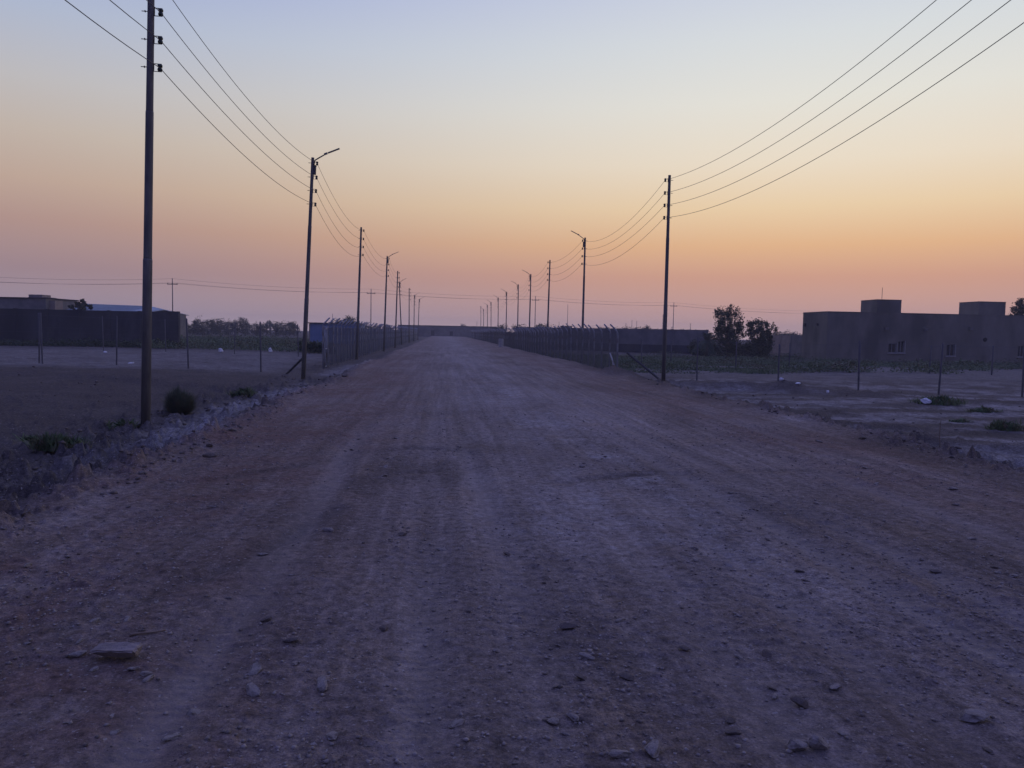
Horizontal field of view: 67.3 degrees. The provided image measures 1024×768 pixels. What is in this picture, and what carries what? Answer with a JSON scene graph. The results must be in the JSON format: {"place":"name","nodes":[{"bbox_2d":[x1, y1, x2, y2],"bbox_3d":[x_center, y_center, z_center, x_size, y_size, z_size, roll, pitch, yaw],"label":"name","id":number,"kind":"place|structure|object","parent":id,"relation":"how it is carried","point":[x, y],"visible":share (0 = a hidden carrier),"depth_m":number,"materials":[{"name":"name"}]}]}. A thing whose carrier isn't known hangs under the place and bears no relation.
{"place":"outdoors","nodes":[
{"label":"outdoors","id":0,"kind":"place"},
{"bbox_2d":[0,329,1023,767],"bbox_3d":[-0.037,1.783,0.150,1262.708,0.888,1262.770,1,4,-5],"label":"ground","id":1,"kind":"structure","parent":0,"point":[400,391],"depth_m":5.80,"materials":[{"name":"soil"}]},
{"bbox_2d":[12,433,37,441],"bbox_3d":[-7.786,0.863,12.362,0.641,0.133,0.490,1,4,-5],"label":"weed clump","id":2,"kind":"object","parent":1,"relation":"on","point":[30,437],"visible":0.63,"depth_m":12.35,"materials":[{"name":"green plant"}]},
{"bbox_2d":[0,294,78,309],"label":"flat roof house","id":3,"kind":"structure","parent":1,"relation":"on","point":[32,301],"depth_m":83.69,"materials":[{"name":"concrete"}]},
{"bbox_2d":[20,430,98,451],"bbox_3d":[-7.070,0.864,12.003,1.162,0.300,0.840,1,4,-5],"label":"weed clump","id":4,"kind":"object","parent":1,"relation":"on","point":[48,442],"visible":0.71,"depth_m":11.86,"materials":[{"name":"green plant"}]},
{"bbox_2d":[68,650,87,656],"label":"stone","id":5,"kind":"object","parent":1,"relation":"on","point":[79,653],"visible":1,"depth_m":3.98,"materials":[{"name":"stone"}]},
{"bbox_2d":[68,298,92,309],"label":"tree","id":6,"kind":"object","parent":1,"relation":"on","point":[83,305],"visible":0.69,"depth_m":79.46,"materials":[{"name":"green plant"}]},
{"bbox_2d":[0,308,179,345],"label":"boundary wall","id":7,"kind":"structure","parent":1,"relation":"on","point":[24,322],"depth_m":69.92,"materials":[{"name":"concrete"}]},
{"bbox_2d":[0,336,186,348],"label":"dry growth","id":8,"kind":"object","parent":1,"relation":"on","point":[91,343],"visible":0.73,"depth_m":62.41,"materials":[{"name":"brown plant"}]},
{"bbox_2d":[90,642,142,657],"bbox_3d":[-2.034,1.375,3.955,0.239,0.065,0.106,0,10,2],"label":"broken block","id":9,"kind":"object","parent":1,"relation":"on","point":[119,649],"depth_m":3.93,"materials":[{"name":"grey concrete"}]},
{"bbox_2d":[104,418,141,428],"bbox_3d":[-7.599,0.767,15.002,0.971,0.199,0.671,1,4,-5],"label":"weed clump","id":10,"kind":"object","parent":1,"relation":"on","point":[121,422],"visible":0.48,"depth_m":14.99,"materials":[{"name":"green plant"}]},
{"bbox_2d":[66,304,188,337],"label":"metal shed","id":11,"kind":"structure","parent":1,"relation":"on","point":[102,307],"depth_m":92.12,"materials":[{"name":"grey metal"}]},
{"bbox_2d":[0,313,261,371],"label":"post fence","id":12,"kind":"object","parent":1,"relation":"on","point":[40,325],"visible":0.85,"depth_m":34.95,"materials":[{"name":"metal"}]},
{"bbox_2d":[129,629,165,636],"bbox_3d":[-2.037,1.388,4.294,0.186,0.019,0.021,-1,4,-26],"label":"stick","id":13,"kind":"object","parent":1,"relation":"on","point":[138,633],"visible":1,"depth_m":4.28,"materials":[{"name":"brown wood"}]},
{"bbox_2d":[142,674,153,682],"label":"stone","id":14,"kind":"object","parent":1,"relation":"on","point":[148,678],"visible":1,"depth_m":3.72,"materials":[{"name":"stone"}]},
{"bbox_2d":[140,0,162,425],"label":"utility pole","id":15,"kind":"object","parent":1,"relation":"on","point":[147,303],"visible":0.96,"depth_m":14.78,"materials":[{"name":"metal"}]},
{"bbox_2d":[38,313,298,356],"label":"post fence","id":16,"kind":"object","parent":1,"relation":"on","point":[188,332],"visible":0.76,"depth_m":53.80,"materials":[{"name":"metal"}]},
{"bbox_2d":[161,732,181,740],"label":"stone","id":17,"kind":"object","parent":1,"relation":"on","point":[173,736],"visible":1,"depth_m":3.23,"materials":[{"name":"stone"}]},
{"bbox_2d":[162,384,202,414],"bbox_3d":[-7.524,0.348,17.369,0.907,0.696,0.907,3,4,22],"label":"round bush","id":18,"kind":"object","parent":1,"relation":"on","point":[179,401],"visible":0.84,"depth_m":17.18,"materials":[{"name":"green plant"}]},
{"bbox_2d":[186,708,201,715],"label":"stone","id":19,"kind":"object","parent":1,"relation":"on","point":[192,712],"visible":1,"depth_m":3.42,"materials":[{"name":"stone"}]},
{"bbox_2d":[191,316,214,334],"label":"tree","id":20,"kind":"object","parent":1,"relation":"on","point":[202,330],"visible":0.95,"depth_m":159.09,"materials":[{"name":"green plant"}]},
{"bbox_2d":[202,452,217,456],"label":"stone","id":21,"kind":"object","parent":1,"relation":"on","point":[209,454],"visible":1,"depth_m":10.13,"materials":[{"name":"stone"}]},
{"bbox_2d":[209,318,227,334],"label":"tree","id":22,"kind":"object","parent":1,"relation":"on","point":[218,326],"visible":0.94,"depth_m":163.88,"materials":[{"name":"green plant"}]},
{"bbox_2d":[223,318,233,334],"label":"tree","id":23,"kind":"object","parent":1,"relation":"on","point":[227,330],"visible":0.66,"depth_m":179.14,"materials":[{"name":"green plant"}]},
{"bbox_2d":[228,317,246,334],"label":"tree","id":24,"kind":"object","parent":1,"relation":"on","point":[237,327],"visible":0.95,"depth_m":169.39,"materials":[{"name":"green plant"}]},
{"bbox_2d":[137,333,338,353],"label":"scrub","id":25,"kind":"object","parent":1,"relation":"on","point":[226,343],"visible":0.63,"depth_m":70.03,"materials":[{"name":"green plant"}]},
{"bbox_2d":[226,386,257,396],"bbox_3d":[-7.817,0.203,22.371,1.104,0.306,0.768,1,4,-5],"label":"weed clump","id":26,"kind":"object","parent":1,"relation":"on","point":[248,391],"visible":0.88,"depth_m":22.28,"materials":[{"name":"green plant"}]},
{"bbox_2d":[242,320,251,334],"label":"tree","id":27,"kind":"object","parent":1,"relation":"on","point":[246,329],"visible":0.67,"depth_m":183.79,"materials":[{"name":"green plant"}]},
{"bbox_2d":[246,683,260,696],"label":"stone","id":28,"kind":"object","parent":1,"relation":"on","point":[252,689],"visible":1,"depth_m":3.59,"materials":[{"name":"stone"}]},
{"bbox_2d":[247,661,262,675],"bbox_3d":[-1.284,1.427,3.843,0.071,0.030,0.116,-3,18,-9],"label":"stone","id":29,"kind":"object","parent":1,"relation":"on","point":[256,668],"visible":1,"depth_m":3.83,"materials":[{"name":"stone"}]},
{"bbox_2d":[249,322,263,335],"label":"tree","id":30,"kind":"object","parent":1,"relation":"on","point":[257,332],"visible":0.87,"depth_m":174.32,"materials":[{"name":"green plant"}]},
{"bbox_2d":[261,320,271,334],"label":"tree","id":31,"kind":"object","parent":1,"relation":"on","point":[265,330],"visible":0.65,"depth_m":189.35,"materials":[{"name":"green plant"}]},
{"bbox_2d":[271,321,283,335],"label":"tree","id":32,"kind":"object","parent":1,"relation":"on","point":[276,328],"visible":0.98,"depth_m":179.49,"materials":[{"name":"green plant"}]},
{"bbox_2d":[279,321,291,335],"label":"tree","id":33,"kind":"object","parent":1,"relation":"on","point":[285,332],"visible":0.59,"depth_m":189.22,"materials":[{"name":"green plant"}]},
{"bbox_2d":[283,637,298,641],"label":"stone","id":34,"kind":"object","parent":1,"relation":"on","point":[293,639],"visible":1,"depth_m":4.18,"materials":[{"name":"stone"}]},
{"bbox_2d":[287,321,300,335],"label":"tree","id":35,"kind":"object","parent":1,"relation":"on","point":[292,330],"visible":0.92,"depth_m":183.72,"materials":[{"name":"green plant"}]},
{"bbox_2d":[297,339,316,353],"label":"shrub","id":36,"kind":"object","parent":1,"relation":"on","point":[309,348],"visible":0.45,"depth_m":59.83,"materials":[{"name":"green plant"}]},
{"bbox_2d":[301,148,339,378],"bbox_3d":[-7.744,-4.486,30.818,1.202,9.869,0.184,3,4,-5],"label":"utility pole","id":37,"kind":"object","parent":1,"relation":"on","point":[306,306],"visible":0.98,"depth_m":30.71,"materials":[{"name":"metal"}]},
{"bbox_2d":[65,0,404,298],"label":"power line","id":38,"kind":"object","parent":37,"relation":"attached to","point":[195,106],"visible":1,"depth_m":16.00,"materials":[{"name":"metal"}]},
{"bbox_2d":[110,0,411,300],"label":"power line","id":39,"kind":"object","parent":37,"relation":"attached to","point":[224,113],"visible":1,"depth_m":17.55,"materials":[{"name":"metal"}]},
{"bbox_2d":[146,0,414,300],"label":"power line","id":40,"kind":"object","parent":37,"relation":"attached to","point":[244,114],"visible":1,"depth_m":19.46,"materials":[{"name":"metal"}]},
{"bbox_2d":[173,1,417,299],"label":"power line","id":41,"kind":"object","parent":37,"relation":"attached to","point":[261,114],"visible":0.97,"depth_m":21.24,"materials":[{"name":"metal"}]},
{"bbox_2d":[316,675,327,692],"bbox_3d":[-0.914,1.438,3.690,0.055,0.039,0.147,-11,9,-15],"label":"stone","id":42,"kind":"object","parent":1,"relation":"on","point":[322,685],"visible":1,"depth_m":3.66,"materials":[{"name":"stone"}]},
{"bbox_2d":[312,342,335,353],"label":"shrub","id":43,"kind":"object","parent":1,"relation":"on","point":[318,347],"visible":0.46,"depth_m":56.64,"materials":[{"name":"green plant"}]},
{"bbox_2d":[326,731,337,739],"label":"stone","id":44,"kind":"object","parent":1,"relation":"on","point":[332,735],"visible":1,"depth_m":3.22,"materials":[{"name":"stone"}]},
{"bbox_2d":[308,322,364,344],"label":"metal cabin","id":45,"kind":"object","parent":1,"relation":"on","point":[315,331],"visible":0.23,"depth_m":95.78,"materials":[{"name":"metal"}]},
{"bbox_2d":[331,315,359,322],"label":"tree","id":46,"kind":"object","parent":1,"relation":"on","point":[347,318],"visible":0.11,"depth_m":149.69,"materials":[{"name":"green plant"}]},
{"bbox_2d":[355,227,363,359],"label":"utility pole","id":47,"kind":"object","parent":1,"relation":"on","point":[358,313],"visible":0.98,"depth_m":51.48,"materials":[{"name":"brown wood"}]},
{"bbox_2d":[322,317,417,368],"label":"chain link fence","id":48,"kind":"object","parent":1,"relation":"on","point":[374,335],"visible":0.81,"depth_m":52.78,"materials":[{"name":"metal"}]},
{"bbox_2d":[383,252,397,351],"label":"utility pole","id":49,"kind":"object","parent":1,"relation":"on","point":[387,261],"visible":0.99,"depth_m":71.12,"materials":[{"name":"metal"}]},
{"bbox_2d":[394,271,399,347],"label":"utility pole","id":50,"kind":"object","parent":1,"relation":"on","point":[396,310],"visible":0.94,"depth_m":88.61,"materials":[{"name":"brown wood"}]},
{"bbox_2d":[399,280,402,344],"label":"utility pole","id":51,"kind":"object","parent":1,"relation":"on","point":[400,315],"visible":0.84,"depth_m":108.26,"materials":[{"name":"metal"}]},
{"bbox_2d":[409,288,410,342],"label":"utility pole","id":52,"kind":"object","parent":1,"relation":"on","point":[409,314],"visible":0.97,"depth_m":123.51,"materials":[{"name":"brown wood"}]},
{"bbox_2d":[398,325,496,337],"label":"wall","id":53,"kind":"structure","parent":1,"relation":"on","point":[437,330],"depth_m":261.39,"materials":[{"name":"concrete"}]},
{"bbox_2d":[448,718,464,727],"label":"stone","id":54,"kind":"object","parent":1,"relation":"on","point":[457,722],"visible":1,"depth_m":3.35,"materials":[{"name":"stone"}]},
{"bbox_2d":[0,366,1023,530],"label":"soil crumbs","id":55,"kind":"object","parent":1,"relation":"on","point":[239,426],"visible":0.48,"depth_m":12.38,"materials":[{"name":"soil"}]},
{"bbox_2d":[523,270,531,348],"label":"utility pole","id":56,"kind":"object","parent":1,"relation":"on","point":[530,301],"visible":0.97,"depth_m":89.52,"materials":[{"name":"metal"}]},
{"bbox_2d":[471,323,618,368],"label":"chain link fence","id":57,"kind":"object","parent":1,"relation":"on","point":[514,339],"visible":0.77,"depth_m":56.54,"materials":[{"name":"metal"}]},
{"bbox_2d":[546,260,551,342],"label":"utility pole","id":58,"kind":"object","parent":1,"relation":"on","point":[549,261],"visible":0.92,"depth_m":71.55,"materials":[{"name":"brown wood"}]},
{"bbox_2d":[547,717,558,724],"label":"stone","id":59,"kind":"object","parent":1,"relation":"on","point":[554,720],"visible":1,"depth_m":3.38,"materials":[{"name":"stone"}]},
{"bbox_2d":[559,622,576,629],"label":"stone","id":60,"kind":"object","parent":1,"relation":"on","point":[564,625],"visible":1,"depth_m":4.43,"materials":[{"name":"stone"}]},
{"bbox_2d":[566,712,578,721],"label":"stone","id":61,"kind":"object","parent":1,"relation":"on","point":[574,717],"visible":1,"depth_m":3.41,"materials":[{"name":"stone"}]},
{"bbox_2d":[572,231,585,355],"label":"utility pole","id":62,"kind":"object","parent":1,"relation":"on","point":[584,247],"visible":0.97,"depth_m":54.57,"materials":[{"name":"metal"}]},
{"bbox_2d":[481,0,935,310],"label":"power line","id":63,"kind":"object","parent":62,"relation":"attached to","point":[777,122],"visible":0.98,"depth_m":20.70,"materials":[{"name":"metal"}]},
{"bbox_2d":[480,0,970,309],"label":"power line","id":64,"kind":"object","parent":62,"relation":"attached to","point":[796,129],"visible":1,"depth_m":19.51,"materials":[{"name":"metal"}]},
{"bbox_2d":[480,0,1010,311],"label":"power line","id":65,"kind":"object","parent":62,"relation":"attached to","point":[839,122],"visible":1,"depth_m":17.55,"materials":[{"name":"metal"}]},
{"bbox_2d":[485,22,1023,315],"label":"power line","id":66,"kind":"object","parent":62,"relation":"attached to","point":[833,148],"visible":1,"depth_m":17.79,"materials":[{"name":"metal"}]},
{"bbox_2d":[577,652,594,660],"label":"stone","id":67,"kind":"object","parent":1,"relation":"on","point":[585,655],"visible":1,"depth_m":4.04,"materials":[{"name":"stone"}]},
{"bbox_2d":[515,327,708,353],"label":"boundary wall","id":68,"kind":"structure","parent":1,"relation":"on","point":[629,340],"depth_m":94.91,"materials":[{"name":"concrete"}]},
{"bbox_2d":[608,749,631,757],"bbox_3d":[0.436,1.495,3.111,0.110,0.029,0.041,9,-3,-21],"label":"stone","id":69,"kind":"object","parent":1,"relation":"on","point":[615,753],"visible":1,"depth_m":3.10,"materials":[{"name":"stone"}]},
{"bbox_2d":[619,672,633,680],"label":"stone","id":70,"kind":"object","parent":1,"relation":"on","point":[626,675],"visible":1,"depth_m":3.82,"materials":[{"name":"stone"}]},
{"bbox_2d":[626,352,659,378],"bbox_3d":[6.258,-0.751,36.021,0.120,1.452,2.272,-3,5,-43],"label":"brace post","id":71,"kind":"object","parent":1,"relation":"on","point":[641,364],"visible":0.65,"depth_m":36.10,"materials":[{"name":"metal"}]},
{"bbox_2d":[644,739,659,757],"bbox_3d":[0.573,1.487,3.139,0.064,0.035,0.107,6,13,27],"label":"stone","id":72,"kind":"object","parent":1,"relation":"on","point":[651,747],"visible":1,"depth_m":3.12,"materials":[{"name":"stone"}]},
{"bbox_2d":[661,175,672,380],"bbox_3d":[6.589,-4.258,32.978,0.398,9.253,0.184,1,4,-5],"label":"utility pole","id":73,"kind":"object","parent":1,"relation":"on","point":[663,373],"visible":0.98,"depth_m":32.92,"materials":[{"name":"metal"}]},
{"bbox_2d":[686,339,711,355],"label":"shrub","id":74,"kind":"object","parent":1,"relation":"on","point":[690,347],"visible":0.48,"depth_m":79.69,"materials":[{"name":"green plant"}]},
{"bbox_2d":[688,332,723,355],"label":"date palm","id":75,"kind":"object","parent":1,"relation":"on","point":[707,337],"visible":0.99,"depth_m":77.19,"materials":[{"name":"green plant"}]},
{"bbox_2d":[709,304,748,356],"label":"eucalyptus tree","id":76,"kind":"object","parent":1,"relation":"on","point":[727,330],"visible":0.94,"depth_m":78.38,"materials":[{"name":"green plant"}]},
{"bbox_2d":[725,716,734,722],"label":"stone","id":77,"kind":"object","parent":1,"relation":"on","point":[729,719],"visible":1,"depth_m":3.39,"materials":[{"name":"stone"}]},
{"bbox_2d":[724,729,741,734],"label":"stone","id":78,"kind":"object","parent":1,"relation":"on","point":[732,731],"visible":1,"depth_m":3.28,"materials":[{"name":"stone"}]},
{"bbox_2d":[737,340,751,356],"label":"shrub","id":79,"kind":"object","parent":1,"relation":"on","point":[742,354],"visible":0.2,"depth_m":80.27,"materials":[{"name":"green plant"}]},
{"bbox_2d":[742,317,777,357],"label":"eucalyptus tree","id":80,"kind":"object","parent":1,"relation":"on","point":[764,341],"visible":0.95,"depth_m":78.41,"materials":[{"name":"green plant"}]},
{"bbox_2d":[762,649,771,657],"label":"stone","id":81,"kind":"object","parent":1,"relation":"on","point":[766,653],"visible":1,"depth_m":4.11,"materials":[{"name":"stone"}]},
{"bbox_2d":[770,335,789,355],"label":"boundary wall","id":82,"kind":"structure","parent":1,"relation":"on","point":[783,341],"depth_m":88.57,"materials":[{"name":"beige concrete"}]},
{"bbox_2d":[542,351,1022,374],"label":"scrub","id":83,"kind":"object","parent":1,"relation":"on","point":[812,365],"visible":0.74,"depth_m":57.34,"materials":[{"name":"green plant"}]},
{"bbox_2d":[790,335,801,357],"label":"boundary wall","id":84,"kind":"structure","parent":1,"relation":"on","point":[795,340],"depth_m":82.51,"materials":[{"name":"grey concrete"}]},
{"bbox_2d":[786,737,806,750],"bbox_3d":[1.187,1.509,3.204,0.080,0.054,0.066,4,18,7],"label":"stone","id":85,"kind":"object","parent":1,"relation":"on","point":[794,744],"visible":1,"depth_m":3.19,"materials":[{"name":"stone"}]},
{"bbox_2d":[790,695,808,708],"bbox_3d":[1.335,1.476,3.569,0.054,0.045,0.086,-19,30,-40],"label":"stone","id":86,"kind":"object","parent":1,"relation":"on","point":[800,701],"visible":1,"depth_m":3.55,"materials":[{"name":"stone"}]},
{"bbox_2d":[641,339,993,374],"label":"post fence","id":87,"kind":"object","parent":1,"relation":"on","point":[826,362],"visible":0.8,"depth_m":51.18,"materials":[{"name":"metal"}]},
{"bbox_2d":[808,734,828,749],"bbox_3d":[1.281,1.502,3.210,0.102,0.069,0.057,12,-8,-7],"label":"stone","id":88,"kind":"object","parent":1,"relation":"on","point":[816,742],"visible":0.99,"depth_m":3.19,"materials":[{"name":"stone"}]},
{"bbox_2d":[830,683,841,688],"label":"stone","id":89,"kind":"object","parent":1,"relation":"on","point":[834,685],"visible":1,"depth_m":3.73,"materials":[{"name":"stone"}]},
{"bbox_2d":[696,337,1023,396],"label":"post fence","id":90,"kind":"object","parent":1,"relation":"on","point":[940,371],"visible":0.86,"depth_m":32.34,"materials":[{"name":"metal"}]},
{"bbox_2d":[801,288,1023,363],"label":"cement house","id":91,"kind":"structure","parent":1,"relation":"on","point":[881,327],"depth_m":75.85,"materials":[{"name":"beige concrete"}]},
{"bbox_2d":[887,343,897,353],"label":"window","id":92,"kind":"structure","parent":91,"relation":"in","point":[892,349],"depth_m":75.60,"materials":[{"name":"grey glass"}]},
{"bbox_2d":[898,341,905,353],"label":"window","id":93,"kind":"structure","parent":91,"relation":"in","point":[901,350],"depth_m":75.67,"materials":[{"name":"grey glass"}]},
{"bbox_2d":[945,344,955,356],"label":"window","id":94,"kind":"structure","parent":91,"relation":"in","point":[950,347],"depth_m":76.13,"materials":[{"name":"grey glass"}]},
{"bbox_2d":[1016,346,1023,357],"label":"window","id":95,"kind":"structure","parent":91,"relation":"in","point":[1020,348],"depth_m":76.79,"materials":[{"name":"grey glass"}]},
{"bbox_2d":[920,398,931,403],"bbox_3d":[13.840,0.569,25.680,0.353,0.220,0.273,4,5,38],"label":"plastic bag","id":96,"kind":"object","parent":1,"relation":"on","point":[925,401],"visible":1,"depth_m":25.61,"materials":[{"name":"white plastic"}]},
{"bbox_2d":[908,395,973,405],"bbox_3d":[14.497,0.497,26.125,2.118,0.362,1.409,0,4,-20],"label":"weed clump","id":97,"kind":"object","parent":1,"relation":"on","point":[945,400],"visible":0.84,"depth_m":25.77,"materials":[{"name":"green plant"}]},
{"bbox_2d":[949,417,973,422],"bbox_3d":[12.003,0.968,20.599,0.744,0.105,0.641,1,4,-5],"label":"weed clump","id":98,"kind":"object","parent":1,"relation":"on","point":[961,420],"visible":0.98,"depth_m":20.54,"materials":[{"name":"green plant"}]},
{"bbox_2d":[959,708,989,722],"bbox_3d":[2.078,1.488,3.453,0.144,0.038,0.086,-6,1,-8],"label":"stone","id":99,"kind":"object","parent":1,"relation":"on","point":[970,715],"visible":1,"depth_m":3.44,"materials":[{"name":"stone"}]},
{"bbox_2d":[963,405,1003,412],"bbox_3d":[14.542,0.753,23.614,1.469,0.222,1.065,1,4,-5],"label":"weed clump","id":100,"kind":"object","parent":1,"relation":"on","point":[982,409],"visible":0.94,"depth_m":23.47,"materials":[{"name":"green plant"}]},
{"bbox_2d":[983,419,1023,430],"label":"weed clump","id":101,"kind":"object","parent":1,"relation":"on","point":[999,425],"visible":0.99,"depth_m":18.71,"materials":[{"name":"green plant"}]},
{"bbox_2d":[1008,297,1023,315],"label":"tree","id":102,"kind":"object","parent":1,"relation":"on","point":[1019,304],"visible":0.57,"depth_m":93.26,"materials":[{"name":"green plant"}]},
{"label":"utility pole","id":103,"kind":"object","parent":1,"relation":"on","visible":0},
{"bbox_2d":[10,282,774,312],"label":"power line","id":104,"kind":"object","parent":103,"relation":"attached to","point":[410,295],"visible":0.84,"depth_m":171.03,"materials":[{"name":"metal"}]},
{"bbox_2d":[1,277,788,310],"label":"power line","id":105,"kind":"object","parent":103,"relation":"attached to","point":[321,288],"visible":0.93,"depth_m":156.65,"materials":[{"name":"metal"}]},
{"bbox_2d":[4,282,802,313],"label":"power line","id":106,"kind":"object","parent":103,"relation":"attached to","point":[379,293],"visible":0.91,"depth_m":168.74,"materials":[{"name":"metal"}]},
{"bbox_2d":[0,0,1023,339],"label":"sky","id":107,"kind":"structure","parent":0,"point":[474,138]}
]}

